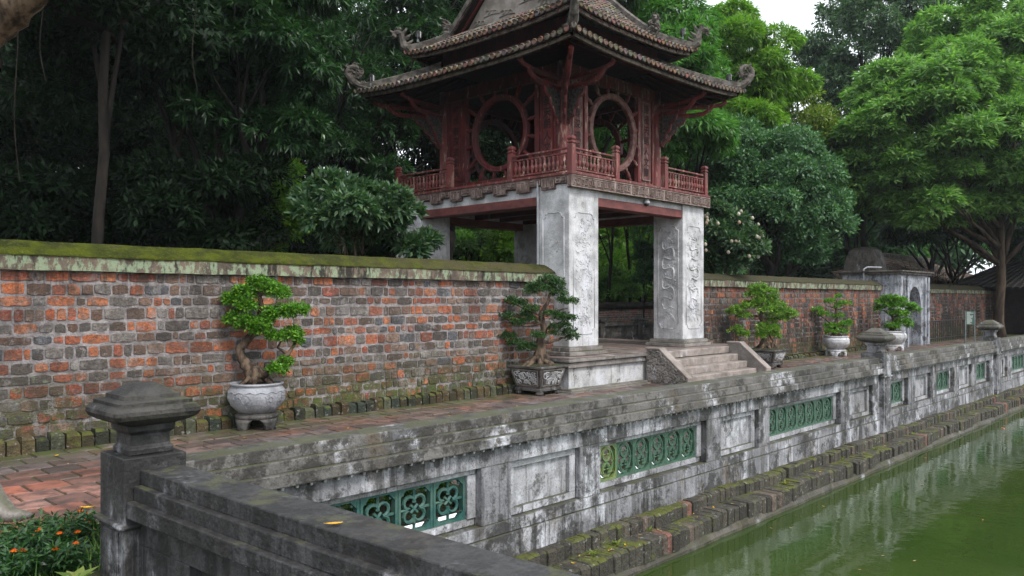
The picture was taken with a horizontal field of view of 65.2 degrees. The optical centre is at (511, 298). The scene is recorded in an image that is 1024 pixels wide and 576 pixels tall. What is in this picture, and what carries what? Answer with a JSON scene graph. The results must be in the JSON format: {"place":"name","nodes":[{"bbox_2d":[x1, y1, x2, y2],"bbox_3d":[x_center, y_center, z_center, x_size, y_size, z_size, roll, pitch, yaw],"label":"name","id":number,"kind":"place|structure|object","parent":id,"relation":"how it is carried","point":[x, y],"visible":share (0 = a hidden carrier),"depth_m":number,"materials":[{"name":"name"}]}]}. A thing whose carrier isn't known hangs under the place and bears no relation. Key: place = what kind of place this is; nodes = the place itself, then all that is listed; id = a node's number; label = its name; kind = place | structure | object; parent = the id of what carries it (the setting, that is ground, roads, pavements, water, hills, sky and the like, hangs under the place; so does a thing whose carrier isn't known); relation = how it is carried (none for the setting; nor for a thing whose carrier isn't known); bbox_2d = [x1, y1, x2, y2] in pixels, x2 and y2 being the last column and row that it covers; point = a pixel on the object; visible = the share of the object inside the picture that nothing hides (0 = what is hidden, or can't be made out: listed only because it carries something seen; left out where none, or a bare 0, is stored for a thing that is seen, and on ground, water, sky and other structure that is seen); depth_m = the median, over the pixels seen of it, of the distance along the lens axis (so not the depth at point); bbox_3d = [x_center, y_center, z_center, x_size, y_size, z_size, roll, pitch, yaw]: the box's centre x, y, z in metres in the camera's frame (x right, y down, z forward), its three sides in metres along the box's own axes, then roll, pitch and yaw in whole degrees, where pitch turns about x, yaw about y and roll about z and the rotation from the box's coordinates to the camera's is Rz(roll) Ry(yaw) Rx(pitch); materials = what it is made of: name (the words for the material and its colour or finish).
{"place":"outdoors","nodes":[
{"label":"outdoors","id":0,"kind":"place"},
{"bbox_2d":[0,41,69,168],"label":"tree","id":1,"kind":"object","parent":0,"point":[5,48],"visible":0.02,"depth_m":37.12,"materials":[{"name":"green plant"}]},
{"bbox_2d":[2,515,99,575],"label":"bedding grass","id":2,"kind":"structure","parent":0,"point":[94,547],"depth_m":5.02,"materials":[{"name":"green plant"}]},
{"bbox_2d":[1,107,159,240],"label":"bush","id":3,"kind":"object","parent":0,"point":[84,169],"depth_m":24.97,"materials":[{"name":"green plant"}]},
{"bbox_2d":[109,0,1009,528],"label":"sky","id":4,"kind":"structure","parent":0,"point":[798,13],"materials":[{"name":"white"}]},
{"bbox_2d":[390,333,1021,526],"bbox_3d":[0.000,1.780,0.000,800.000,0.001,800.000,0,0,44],"label":"ground","id":5,"kind":"structure","parent":0,"point":[457,510],"depth_m":8.29,"materials":[{"name":"green plant"}]},
{"bbox_2d":[0,157,130,242],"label":"bush","id":6,"kind":"object","parent":5,"relation":"on","point":[25,214],"visible":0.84,"depth_m":16.26,"materials":[{"name":"green plant"}]},
{"bbox_2d":[56,566,97,575],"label":"broadleaf plant","id":7,"kind":"object","parent":5,"relation":"on","point":[81,571],"visible":1,"depth_m":4.67,"materials":[{"name":"green plant"}]},
{"bbox_2d":[0,27,162,181],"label":"tree","id":8,"kind":"object","parent":5,"relation":"on","point":[60,133],"visible":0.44,"depth_m":20.04,"materials":[{"name":"green plant"}]},
{"bbox_2d":[0,39,227,210],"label":"tree","id":9,"kind":"object","parent":5,"relation":"on","point":[4,72],"depth_m":38.55,"materials":[{"name":"green plant"}]},
{"bbox_2d":[0,0,253,243],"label":"tree","id":10,"kind":"object","parent":5,"relation":"on","point":[95,32],"visible":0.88,"depth_m":15.64,"materials":[{"name":"green plant"}]},
{"bbox_2d":[36,145,219,246],"bbox_3d":[-9.201,-1.020,19.253,4.292,5.546,3.646,0,0,4],"label":"bush","id":11,"kind":"object","parent":5,"relation":"on","point":[114,236],"visible":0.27,"depth_m":18.06,"materials":[{"name":"green plant"}]},
{"bbox_2d":[41,121,248,247],"bbox_3d":[-11.501,-2.280,27.018,7.655,8.067,7.144,0,0,0],"label":"bush","id":12,"kind":"object","parent":5,"relation":"on","point":[116,190],"visible":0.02,"depth_m":24.71,"materials":[{"name":"green plant"}]},
{"bbox_2d":[0,4,338,247],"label":"tree","id":13,"kind":"object","parent":5,"relation":"on","point":[184,146],"visible":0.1,"depth_m":22.11,"materials":[{"name":"green plant"}]},
{"bbox_2d":[142,235,265,249],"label":"hedge","id":14,"kind":"object","parent":5,"relation":"on","point":[186,245],"depth_m":32.86,"materials":[{"name":"green plant"}]},
{"bbox_2d":[108,141,300,251],"bbox_3d":[-6.741,-0.819,17.647,3.949,5.149,3.941,0,0,-22],"label":"bush","id":15,"kind":"object","parent":5,"relation":"on","point":[171,183],"visible":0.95,"depth_m":16.94,"materials":[{"name":"green plant"}]},
{"bbox_2d":[57,0,355,250],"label":"tree","id":16,"kind":"object","parent":5,"relation":"on","point":[289,53],"visible":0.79,"depth_m":17.20,"materials":[{"name":"green plant"}]},
{"bbox_2d":[108,51,377,239],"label":"tree","id":17,"kind":"object","parent":5,"relation":"on","point":[304,176],"depth_m":40.87,"materials":[{"name":"green plant"}]},
{"bbox_2d":[184,245,303,253],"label":"hedge","id":18,"kind":"object","parent":5,"relation":"on","point":[289,251],"depth_m":25.14,"materials":[{"name":"green plant"}]},
{"bbox_2d":[34,483,458,575],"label":"soil bed","id":19,"kind":"object","parent":5,"relation":"on","point":[382,508],"visible":0.03,"depth_m":6.52,"materials":[{"name":"brown soil"}]},
{"bbox_2d":[0,545,42,575],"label":"marigold plant","id":20,"kind":"object","parent":19,"relation":"on","point":[25,564],"visible":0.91,"depth_m":4.70,"materials":[{"name":"green plant"}]},
{"bbox_2d":[0,542,63,575],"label":"marigold plant","id":21,"kind":"object","parent":19,"relation":"on","point":[14,571],"visible":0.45,"depth_m":4.79,"materials":[{"name":"green plant"}]},
{"bbox_2d":[0,523,68,554],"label":"marigold plant","id":22,"kind":"object","parent":19,"relation":"on","point":[38,538],"visible":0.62,"depth_m":5.07,"materials":[{"name":"green plant"}]},
{"bbox_2d":[3,507,67,545],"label":"marigold plant","id":23,"kind":"object","parent":19,"relation":"on","point":[35,523],"visible":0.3,"depth_m":5.40,"materials":[{"name":"green plant"}]},
{"bbox_2d":[14,536,99,575],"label":"marigold plant","id":24,"kind":"object","parent":19,"relation":"on","point":[62,552],"visible":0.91,"depth_m":4.86,"materials":[{"name":"green plant"}]},
{"bbox_2d":[34,526,93,562],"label":"marigold plant","id":25,"kind":"object","parent":19,"relation":"on","point":[62,536],"visible":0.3,"depth_m":5.19,"materials":[{"name":"green plant"}]},
{"bbox_2d":[35,508,96,536],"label":"marigold plant","id":26,"kind":"object","parent":19,"relation":"on","point":[68,512],"visible":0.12,"depth_m":5.69,"materials":[{"name":"green plant"}]},
{"bbox_2d":[39,505,99,544],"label":"marigold plant","id":27,"kind":"object","parent":19,"relation":"on","point":[78,524],"visible":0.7,"depth_m":5.41,"materials":[{"name":"green plant"}]},
{"bbox_2d":[340,496,382,512],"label":"leafy plant","id":28,"kind":"object","parent":19,"relation":"on","point":[370,501],"visible":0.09,"depth_m":6.41,"materials":[{"name":"green plant"}]},
{"bbox_2d":[382,490,419,502],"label":"leafy plant","id":29,"kind":"object","parent":19,"relation":"on","point":[408,492],"visible":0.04,"depth_m":6.69,"materials":[{"name":"green plant"}]},
{"bbox_2d":[418,481,453,495],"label":"leafy plant","id":30,"kind":"object","parent":19,"relation":"on","point":[441,485],"visible":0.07,"depth_m":6.95,"materials":[{"name":"green plant"}]},
{"bbox_2d":[247,157,333,252],"bbox_3d":[-5.796,-0.923,20.230,3.068,5.354,3.316,0,0,44],"label":"bush","id":31,"kind":"object","parent":5,"relation":"on","point":[291,223],"visible":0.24,"depth_m":19.48,"materials":[{"name":"green plant"}]},
{"bbox_2d":[206,81,411,252],"bbox_3d":[-7.739,-3.587,30.144,8.497,10.678,6.031,0,0,-15],"label":"bush","id":32,"kind":"object","parent":5,"relation":"on","point":[312,166],"depth_m":29.97,"materials":[{"name":"green plant"}]},
{"bbox_2d":[211,0,465,253],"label":"tree","id":33,"kind":"object","parent":5,"relation":"on","point":[357,130],"visible":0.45,"depth_m":24.07,"materials":[{"name":"green plant"}]},
{"bbox_2d":[296,232,396,257],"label":"hedge","id":34,"kind":"object","parent":5,"relation":"on","point":[382,249],"visible":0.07,"depth_m":20.72,"materials":[{"name":"green plant"}]},
{"bbox_2d":[126,464,580,575],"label":"stone balustrade","id":35,"kind":"object","parent":5,"relation":"on","point":[194,521],"visible":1,"depth_m":3.75,"materials":[{"name":"grey stone"}]},
{"bbox_2d":[260,227,463,260],"bbox_3d":[-7.662,-0.706,33.966,8.130,5.129,12.489,0,0,44],"label":"hedge","id":36,"kind":"object","parent":5,"relation":"on","point":[311,245],"visible":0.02,"depth_m":30.90,"materials":[{"name":"green plant"}]},
{"bbox_2d":[282,164,445,258],"bbox_3d":[-2.710,-0.314,14.248,2.380,4.133,2.523,0,0,26],"label":"shrub","id":37,"kind":"object","parent":5,"relation":"on","point":[340,204],"visible":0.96,"depth_m":13.77,"materials":[{"name":"green plant"}]},
{"bbox_2d":[304,0,518,259],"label":"tree","id":38,"kind":"object","parent":5,"relation":"on","point":[423,153],"visible":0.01,"depth_m":43.94,"materials":[{"name":"green plant"}]},
{"bbox_2d":[366,0,518,259],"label":"tree","id":39,"kind":"object","parent":5,"relation":"on","point":[434,151],"visible":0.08,"depth_m":28.59,"materials":[{"name":"green plant"}]},
{"bbox_2d":[453,226,495,261],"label":"tree","id":40,"kind":"object","parent":5,"relation":"on","point":[468,240],"visible":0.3,"depth_m":36.68,"materials":[{"name":"green plant"}]},
{"bbox_2d":[479,229,513,262],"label":"bush","id":41,"kind":"object","parent":5,"relation":"on","point":[499,247],"visible":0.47,"depth_m":29.46,"materials":[{"name":"green plant"}]},
{"bbox_2d":[0,334,1023,549],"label":"walkway","id":42,"kind":"structure","parent":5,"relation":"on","point":[53,478],"depth_m":9.85,"materials":[{"name":"brick"}]},
{"bbox_2d":[0,484,32,522],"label":"trunk","id":43,"kind":"object","parent":42,"relation":"on","point":[9,511],"visible":0.85,"depth_m":5.78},
{"bbox_2d":[0,0,47,47],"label":"leaning tree","id":44,"kind":"object","parent":42,"relation":"on","point":[16,16],"visible":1,"depth_m":7.02,"materials":[{"name":"brown plant"}]},
{"bbox_2d":[14,34,19,180],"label":"hanging vine","id":45,"kind":"object","parent":44,"relation":"hanging from","point":[14,107],"visible":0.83,"depth_m":10.50,"materials":[{"name":"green plant"}]},
{"bbox_2d":[39,8,45,79],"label":"hanging vine","id":46,"kind":"object","parent":44,"relation":"hanging from","point":[39,43],"visible":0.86,"depth_m":10.80,"materials":[{"name":"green plant"}]},
{"bbox_2d":[192,0,197,92],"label":"hanging vine","id":47,"kind":"object","parent":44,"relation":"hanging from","point":[192,47],"visible":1,"depth_m":12.00,"materials":[{"name":"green plant"}]},
{"bbox_2d":[235,411,277,430],"bbox_3d":[-3.454,1.640,10.824,0.559,0.220,0.559,0,0,-11],"label":"pot stand","id":48,"kind":"object","parent":42,"relation":"on","point":[267,420],"visible":0.81,"depth_m":10.61,"materials":[{"name":"stone"}]},
{"bbox_2d":[227,380,285,413],"bbox_3d":[-3.451,1.330,10.824,0.757,0.400,0.756,0,0,44],"label":"round pot","id":49,"kind":"object","parent":48,"relation":"on","point":[261,398],"visible":0.96,"depth_m":10.54,"materials":[{"name":"grey stone"}]},
{"bbox_2d":[218,273,311,384],"bbox_3d":[-3.331,0.410,10.817,1.304,1.560,0.554,0,0,-4],"label":"bonsai tree","id":50,"kind":"object","parent":49,"relation":"on","point":[241,295],"visible":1,"depth_m":10.72,"materials":[{"name":"green plant"}]},
{"bbox_2d":[0,239,554,457],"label":"brick wall","id":51,"kind":"structure","parent":42,"relation":"on","point":[82,325],"depth_m":10.83,"materials":[{"name":"brown brick"}]},
{"bbox_2d":[507,363,567,395],"bbox_3d":[0.478,1.468,14.743,0.800,0.565,0.800,0,0,42],"label":"carved planter","id":52,"kind":"object","parent":42,"relation":"on","point":[539,380],"visible":1,"depth_m":14.50,"materials":[{"name":"stone"}]},
{"bbox_2d":[498,272,581,368],"bbox_3d":[0.509,0.391,14.737,1.527,1.770,0.788,0,0,15],"label":"bonsai tree","id":53,"kind":"object","parent":52,"relation":"on","point":[540,356],"visible":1,"depth_m":14.66,"materials":[{"name":"green plant"}]},
{"bbox_2d":[645,341,770,384],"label":"stone steps","id":54,"kind":"structure","parent":42,"relation":"on","point":[664,366],"depth_m":17.47,"materials":[{"name":"grey stone"}]},
{"bbox_2d":[751,348,788,368],"bbox_3d":[6.453,1.498,20.333,0.840,0.505,0.840,0,0,42],"label":"carved planter","id":55,"kind":"object","parent":42,"relation":"on","point":[772,357],"visible":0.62,"depth_m":20.00,"materials":[{"name":"stone"}]},
{"bbox_2d":[724,281,798,349],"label":"bonsai tree","id":56,"kind":"object","parent":55,"relation":"on","point":[767,328],"visible":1,"depth_m":20.21,"materials":[{"name":"green plant"}]},
{"bbox_2d":[704,273,885,359],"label":"brick wall","id":57,"kind":"structure","parent":42,"relation":"on","point":[802,333],"depth_m":23.84,"materials":[{"name":"brown brick"}]},
{"bbox_2d":[825,348,846,355],"bbox_3d":[9.900,1.640,24.440,0.587,0.220,0.587,0,0,-11],"label":"pot stand","id":58,"kind":"object","parent":42,"relation":"on","point":[835,352],"visible":0.9,"depth_m":24.23,"materials":[{"name":"grey stone"}]},
{"bbox_2d":[822,335,849,348],"bbox_3d":[9.900,1.330,24.442,0.790,0.400,0.793,0,0,44],"label":"round pot","id":59,"kind":"object","parent":58,"relation":"on","point":[835,342],"visible":1,"depth_m":24.15,"materials":[{"name":"ceramic"}]},
{"bbox_2d":[811,292,854,335],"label":"bonsai tree","id":60,"kind":"object","parent":59,"relation":"on","point":[836,330],"visible":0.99,"depth_m":24.37,"materials":[{"name":"green plant"}]},
{"bbox_2d":[837,270,933,347],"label":"gate","id":61,"kind":"structure","parent":42,"relation":"on","point":[913,286],"depth_m":29.53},
{"bbox_2d":[885,344,903,350],"bbox_3d":[12.849,1.640,27.015,0.659,0.220,0.659,0,0,-11],"label":"pot stand","id":62,"kind":"object","parent":42,"relation":"on","point":[891,347],"visible":0.71,"depth_m":26.75,"materials":[{"name":"grey stone"}]},
{"bbox_2d":[885,330,906,343],"bbox_3d":[12.850,1.305,27.016,0.896,0.450,0.887,0,0,44],"label":"round pot","id":63,"kind":"object","parent":62,"relation":"on","point":[901,336],"visible":0.56,"depth_m":26.64,"materials":[{"name":"ceramic"}]},
{"bbox_2d":[870,293,923,330],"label":"bonsai tree","id":64,"kind":"object","parent":63,"relation":"on","point":[895,300],"visible":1,"depth_m":26.86,"materials":[{"name":"green plant"}]},
{"bbox_2d":[930,319,968,341],"bbox_3d":[18.365,1.313,33.641,0.045,0.874,6.030,0,0,44],"label":"fence","id":65,"kind":"object","parent":42,"relation":"on","point":[948,336],"visible":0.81,"depth_m":33.68,"materials":[{"name":"black metal"}]},
{"bbox_2d":[965,311,974,342],"bbox_3d":[18.021,1.110,31.477,0.436,1.280,0.037,0,0,-8],"label":"sign board","id":66,"kind":"object","parent":42,"relation":"on","point":[969,317],"visible":0.95,"depth_m":31.46,"materials":[{"name":"grey paint"}]},
{"bbox_2d":[476,124,624,178],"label":"tree","id":67,"kind":"object","parent":5,"relation":"on","point":[601,148],"depth_m":49.02,"materials":[{"name":"green plant"}]},
{"bbox_2d":[470,172,653,269],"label":"tree","id":68,"kind":"object","parent":5,"relation":"on","point":[619,239],"visible":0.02,"depth_m":45.98,"materials":[{"name":"green plant"}]},
{"bbox_2d":[509,123,626,175],"bbox_3d":[2.247,-6.692,32.864,8.059,17.010,9.856,0,0,44],"label":"tree","id":69,"kind":"object","parent":5,"relation":"on","point":[605,135],"visible":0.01,"depth_m":33.21,"materials":[{"name":"green plant"}]},
{"bbox_2d":[588,151,625,301],"bbox_3d":[4.677,-2.660,38.028,4.204,8.837,4.599,0,0,44],"label":"tree","id":70,"kind":"object","parent":5,"relation":"on","point":[610,260],"visible":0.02,"depth_m":36.95,"materials":[{"name":"green plant"}]},
{"bbox_2d":[598,262,647,301],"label":"bush","id":71,"kind":"object","parent":5,"relation":"on","point":[623,287],"visible":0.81,"depth_m":37.34,"materials":[{"name":"green plant"}]},
{"bbox_2d":[598,316,653,339],"bbox_3d":[4.327,1.225,31.851,0.380,1.050,20.000,0,0,44],"label":"garden balustrade","id":72,"kind":"object","parent":5,"relation":"on","point":[637,328],"visible":0.2,"depth_m":32.11,"materials":[{"name":"stone"}]},
{"bbox_2d":[598,238,653,301],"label":"hedge","id":73,"kind":"object","parent":5,"relation":"on","point":[620,256],"visible":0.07,"depth_m":41.98,"materials":[{"name":"green plant"}]},
{"bbox_2d":[598,302,653,322],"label":"brick wall","id":74,"kind":"structure","parent":5,"relation":"on","point":[613,312],"depth_m":35.57,"materials":[{"name":"brown brick"}]},
{"bbox_2d":[545,338,727,393],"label":"stone terrace","id":75,"kind":"structure","parent":5,"relation":"on","point":[621,363],"depth_m":15.87,"materials":[{"name":"stone"}]},
{"bbox_2d":[342,0,754,356],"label":"pavilion","id":76,"kind":"structure","parent":75,"relation":"on","point":[551,85],"depth_m":18.35,"materials":[{"name":"red wood"}]},
{"bbox_2d":[470,112,520,180],"bbox_3d":[-0.440,-3.710,20.605,0.117,2.013,1.913,0,0,44],"label":"round window","id":77,"kind":"structure","parent":76,"relation":"in","point":[513,139],"depth_m":20.46,"materials":[{"name":"red wood"}]},
{"bbox_2d":[466,85,534,180],"bbox_3d":[-0.278,-3.710,18.060,2.213,2.013,0.117,0,0,44],"label":"round window","id":78,"kind":"structure","parent":76,"relation":"in","point":[521,106],"depth_m":18.09,"materials":[{"name":"red paint"}]},
{"bbox_2d":[594,111,626,177],"bbox_3d":[2.110,-3.710,20.554,2.213,2.013,0.117,0,0,44],"label":"round window","id":79,"kind":"structure","parent":76,"relation":"in","point":[615,131],"depth_m":20.02,"materials":[{"name":"red paint"}]},
{"bbox_2d":[588,84,637,180],"bbox_3d":[2.271,-3.710,18.010,0.117,2.013,1.913,0,0,44],"label":"round window","id":80,"kind":"structure","parent":76,"relation":"in","point":[615,97],"depth_m":18.14,"materials":[{"name":"red wood"}]},
{"bbox_2d":[629,238,653,321],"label":"tree","id":81,"kind":"object","parent":5,"relation":"on","point":[644,269],"visible":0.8,"depth_m":35.17,"materials":[{"name":"green plant"}]},
{"bbox_2d":[620,170,669,301],"bbox_3d":[6.066,-2.744,39.047,4.140,8.996,4.739,0,0,44],"label":"tree","id":82,"kind":"object","parent":5,"relation":"on","point":[627,250],"depth_m":37.94,"materials":[{"name":"green plant"}]},
{"bbox_2d":[614,0,742,191],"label":"tree","id":83,"kind":"object","parent":5,"relation":"on","point":[709,131],"visible":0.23,"depth_m":24.82,"materials":[{"name":"green plant"}]},
{"bbox_2d":[626,142,749,242],"bbox_3d":[7.537,-3.007,33.917,5.629,9.538,6.195,0,0,44],"label":"tree","id":84,"kind":"object","parent":5,"relation":"on","point":[632,235],"depth_m":32.87,"materials":[{"name":"green plant"}]},
{"bbox_2d":[704,239,748,274],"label":"bush","id":85,"kind":"object","parent":5,"relation":"on","point":[707,270],"visible":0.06,"depth_m":26.21,"materials":[{"name":"green plant"}]},
{"bbox_2d":[704,198,772,274],"bbox_3d":[5.783,-0.485,21.502,1.948,4.477,2.164,0,0,-24],"label":"shrub","id":86,"kind":"object","parent":5,"relation":"on","point":[735,240],"visible":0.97,"depth_m":21.15,"materials":[{"name":"green plant"}]},
{"bbox_2d":[711,0,824,274],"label":"tree","id":87,"kind":"object","parent":5,"relation":"on","point":[777,83],"visible":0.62,"depth_m":31.66,"materials":[{"name":"green plant"}]},
{"bbox_2d":[686,110,863,276],"bbox_3d":[9.366,-2.523,28.964,5.383,8.578,6.023,0,0,44],"label":"tree","id":88,"kind":"object","parent":5,"relation":"on","point":[794,178],"visible":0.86,"depth_m":27.91,"materials":[{"name":"green plant"}]},
{"bbox_2d":[748,80,844,275],"bbox_3d":[12.039,-4.042,35.881,6.179,11.600,6.238,0,0,44],"label":"tree","id":89,"kind":"object","parent":5,"relation":"on","point":[821,117],"visible":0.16,"depth_m":34.16,"materials":[{"name":"green plant"}]},
{"bbox_2d":[749,245,844,278],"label":"hedge","id":90,"kind":"object","parent":5,"relation":"on","point":[806,271],"visible":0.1,"depth_m":42.76,"materials":[{"name":"green plant"}]},
{"bbox_2d":[763,200,930,266],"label":"tree","id":91,"kind":"object","parent":5,"relation":"on","point":[873,243],"visible":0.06,"depth_m":52.02,"materials":[{"name":"green plant"}]},
{"bbox_2d":[828,177,878,254],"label":"tree","id":92,"kind":"object","parent":5,"relation":"on","point":[846,244],"visible":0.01,"depth_m":36.49,"materials":[{"name":"green plant"}]},
{"bbox_2d":[844,247,886,270],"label":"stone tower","id":93,"kind":"structure","parent":5,"relation":"on","point":[859,258],"depth_m":34.59,"materials":[{"name":"grey stone"}]},
{"bbox_2d":[789,0,968,246],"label":"tree","id":94,"kind":"object","parent":5,"relation":"on","point":[837,64],"visible":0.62,"depth_m":48.55,"materials":[{"name":"green plant"}]},
{"bbox_2d":[826,253,973,283],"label":"hall","id":95,"kind":"structure","parent":5,"relation":"on","point":[894,261],"depth_m":45.04,"materials":[{"name":"ceramic"}]},
{"bbox_2d":[868,216,956,283],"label":"tree","id":96,"kind":"object","parent":5,"relation":"on","point":[930,265],"depth_m":45.87,"materials":[{"name":"brown plant"}]},
{"bbox_2d":[822,0,1023,337],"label":"tree","id":97,"kind":"object","parent":5,"relation":"on","point":[928,124],"visible":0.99,"depth_m":32.30,"materials":[{"name":"green plant"}]},
{"bbox_2d":[900,256,966,303],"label":"bare tree","id":98,"kind":"object","parent":5,"relation":"on","point":[938,275],"visible":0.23,"depth_m":36.87,"materials":[{"name":"brown plant"}]},
{"bbox_2d":[869,189,1023,284],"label":"tree","id":99,"kind":"object","parent":5,"relation":"on","point":[887,234],"visible":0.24,"depth_m":39.88,"materials":[{"name":"green plant"}]},
{"bbox_2d":[930,284,995,340],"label":"brick wall","id":100,"kind":"structure","parent":5,"relation":"on","point":[979,300],"depth_m":36.75,"materials":[{"name":"brown brick"}]},
{"bbox_2d":[906,141,1022,273],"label":"tree","id":101,"kind":"object","parent":5,"relation":"on","point":[962,251],"visible":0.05,"depth_m":56.65,"materials":[{"name":"green plant"}]},
{"bbox_2d":[955,256,1023,333],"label":"hall","id":102,"kind":"structure","parent":5,"relation":"on","point":[1013,308],"depth_m":40.31,"materials":[{"name":"tile"}]},
{"bbox_2d":[983,139,1023,255],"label":"tree","id":103,"kind":"object","parent":5,"relation":"on","point":[1017,144],"depth_m":56.77,"materials":[{"name":"green plant"}]},
{"bbox_2d":[635,408,1023,575],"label":"pond water","id":104,"kind":"structure","parent":0,"point":[942,527],"depth_m":9.23,"materials":[{"name":"green liquid"}]},
{"bbox_2d":[512,384,1023,575],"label":"brick ledge","id":105,"kind":"object","parent":104,"relation":"in","point":[760,497],"visible":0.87,"depth_m":9.46,"materials":[{"name":"brick"}]},
{"bbox_2d":[85,320,1023,575],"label":"stone balustrade","id":106,"kind":"object","parent":105,"relation":"on","point":[502,467],"visible":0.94,"depth_m":7.56,"materials":[{"name":"grey stone"}]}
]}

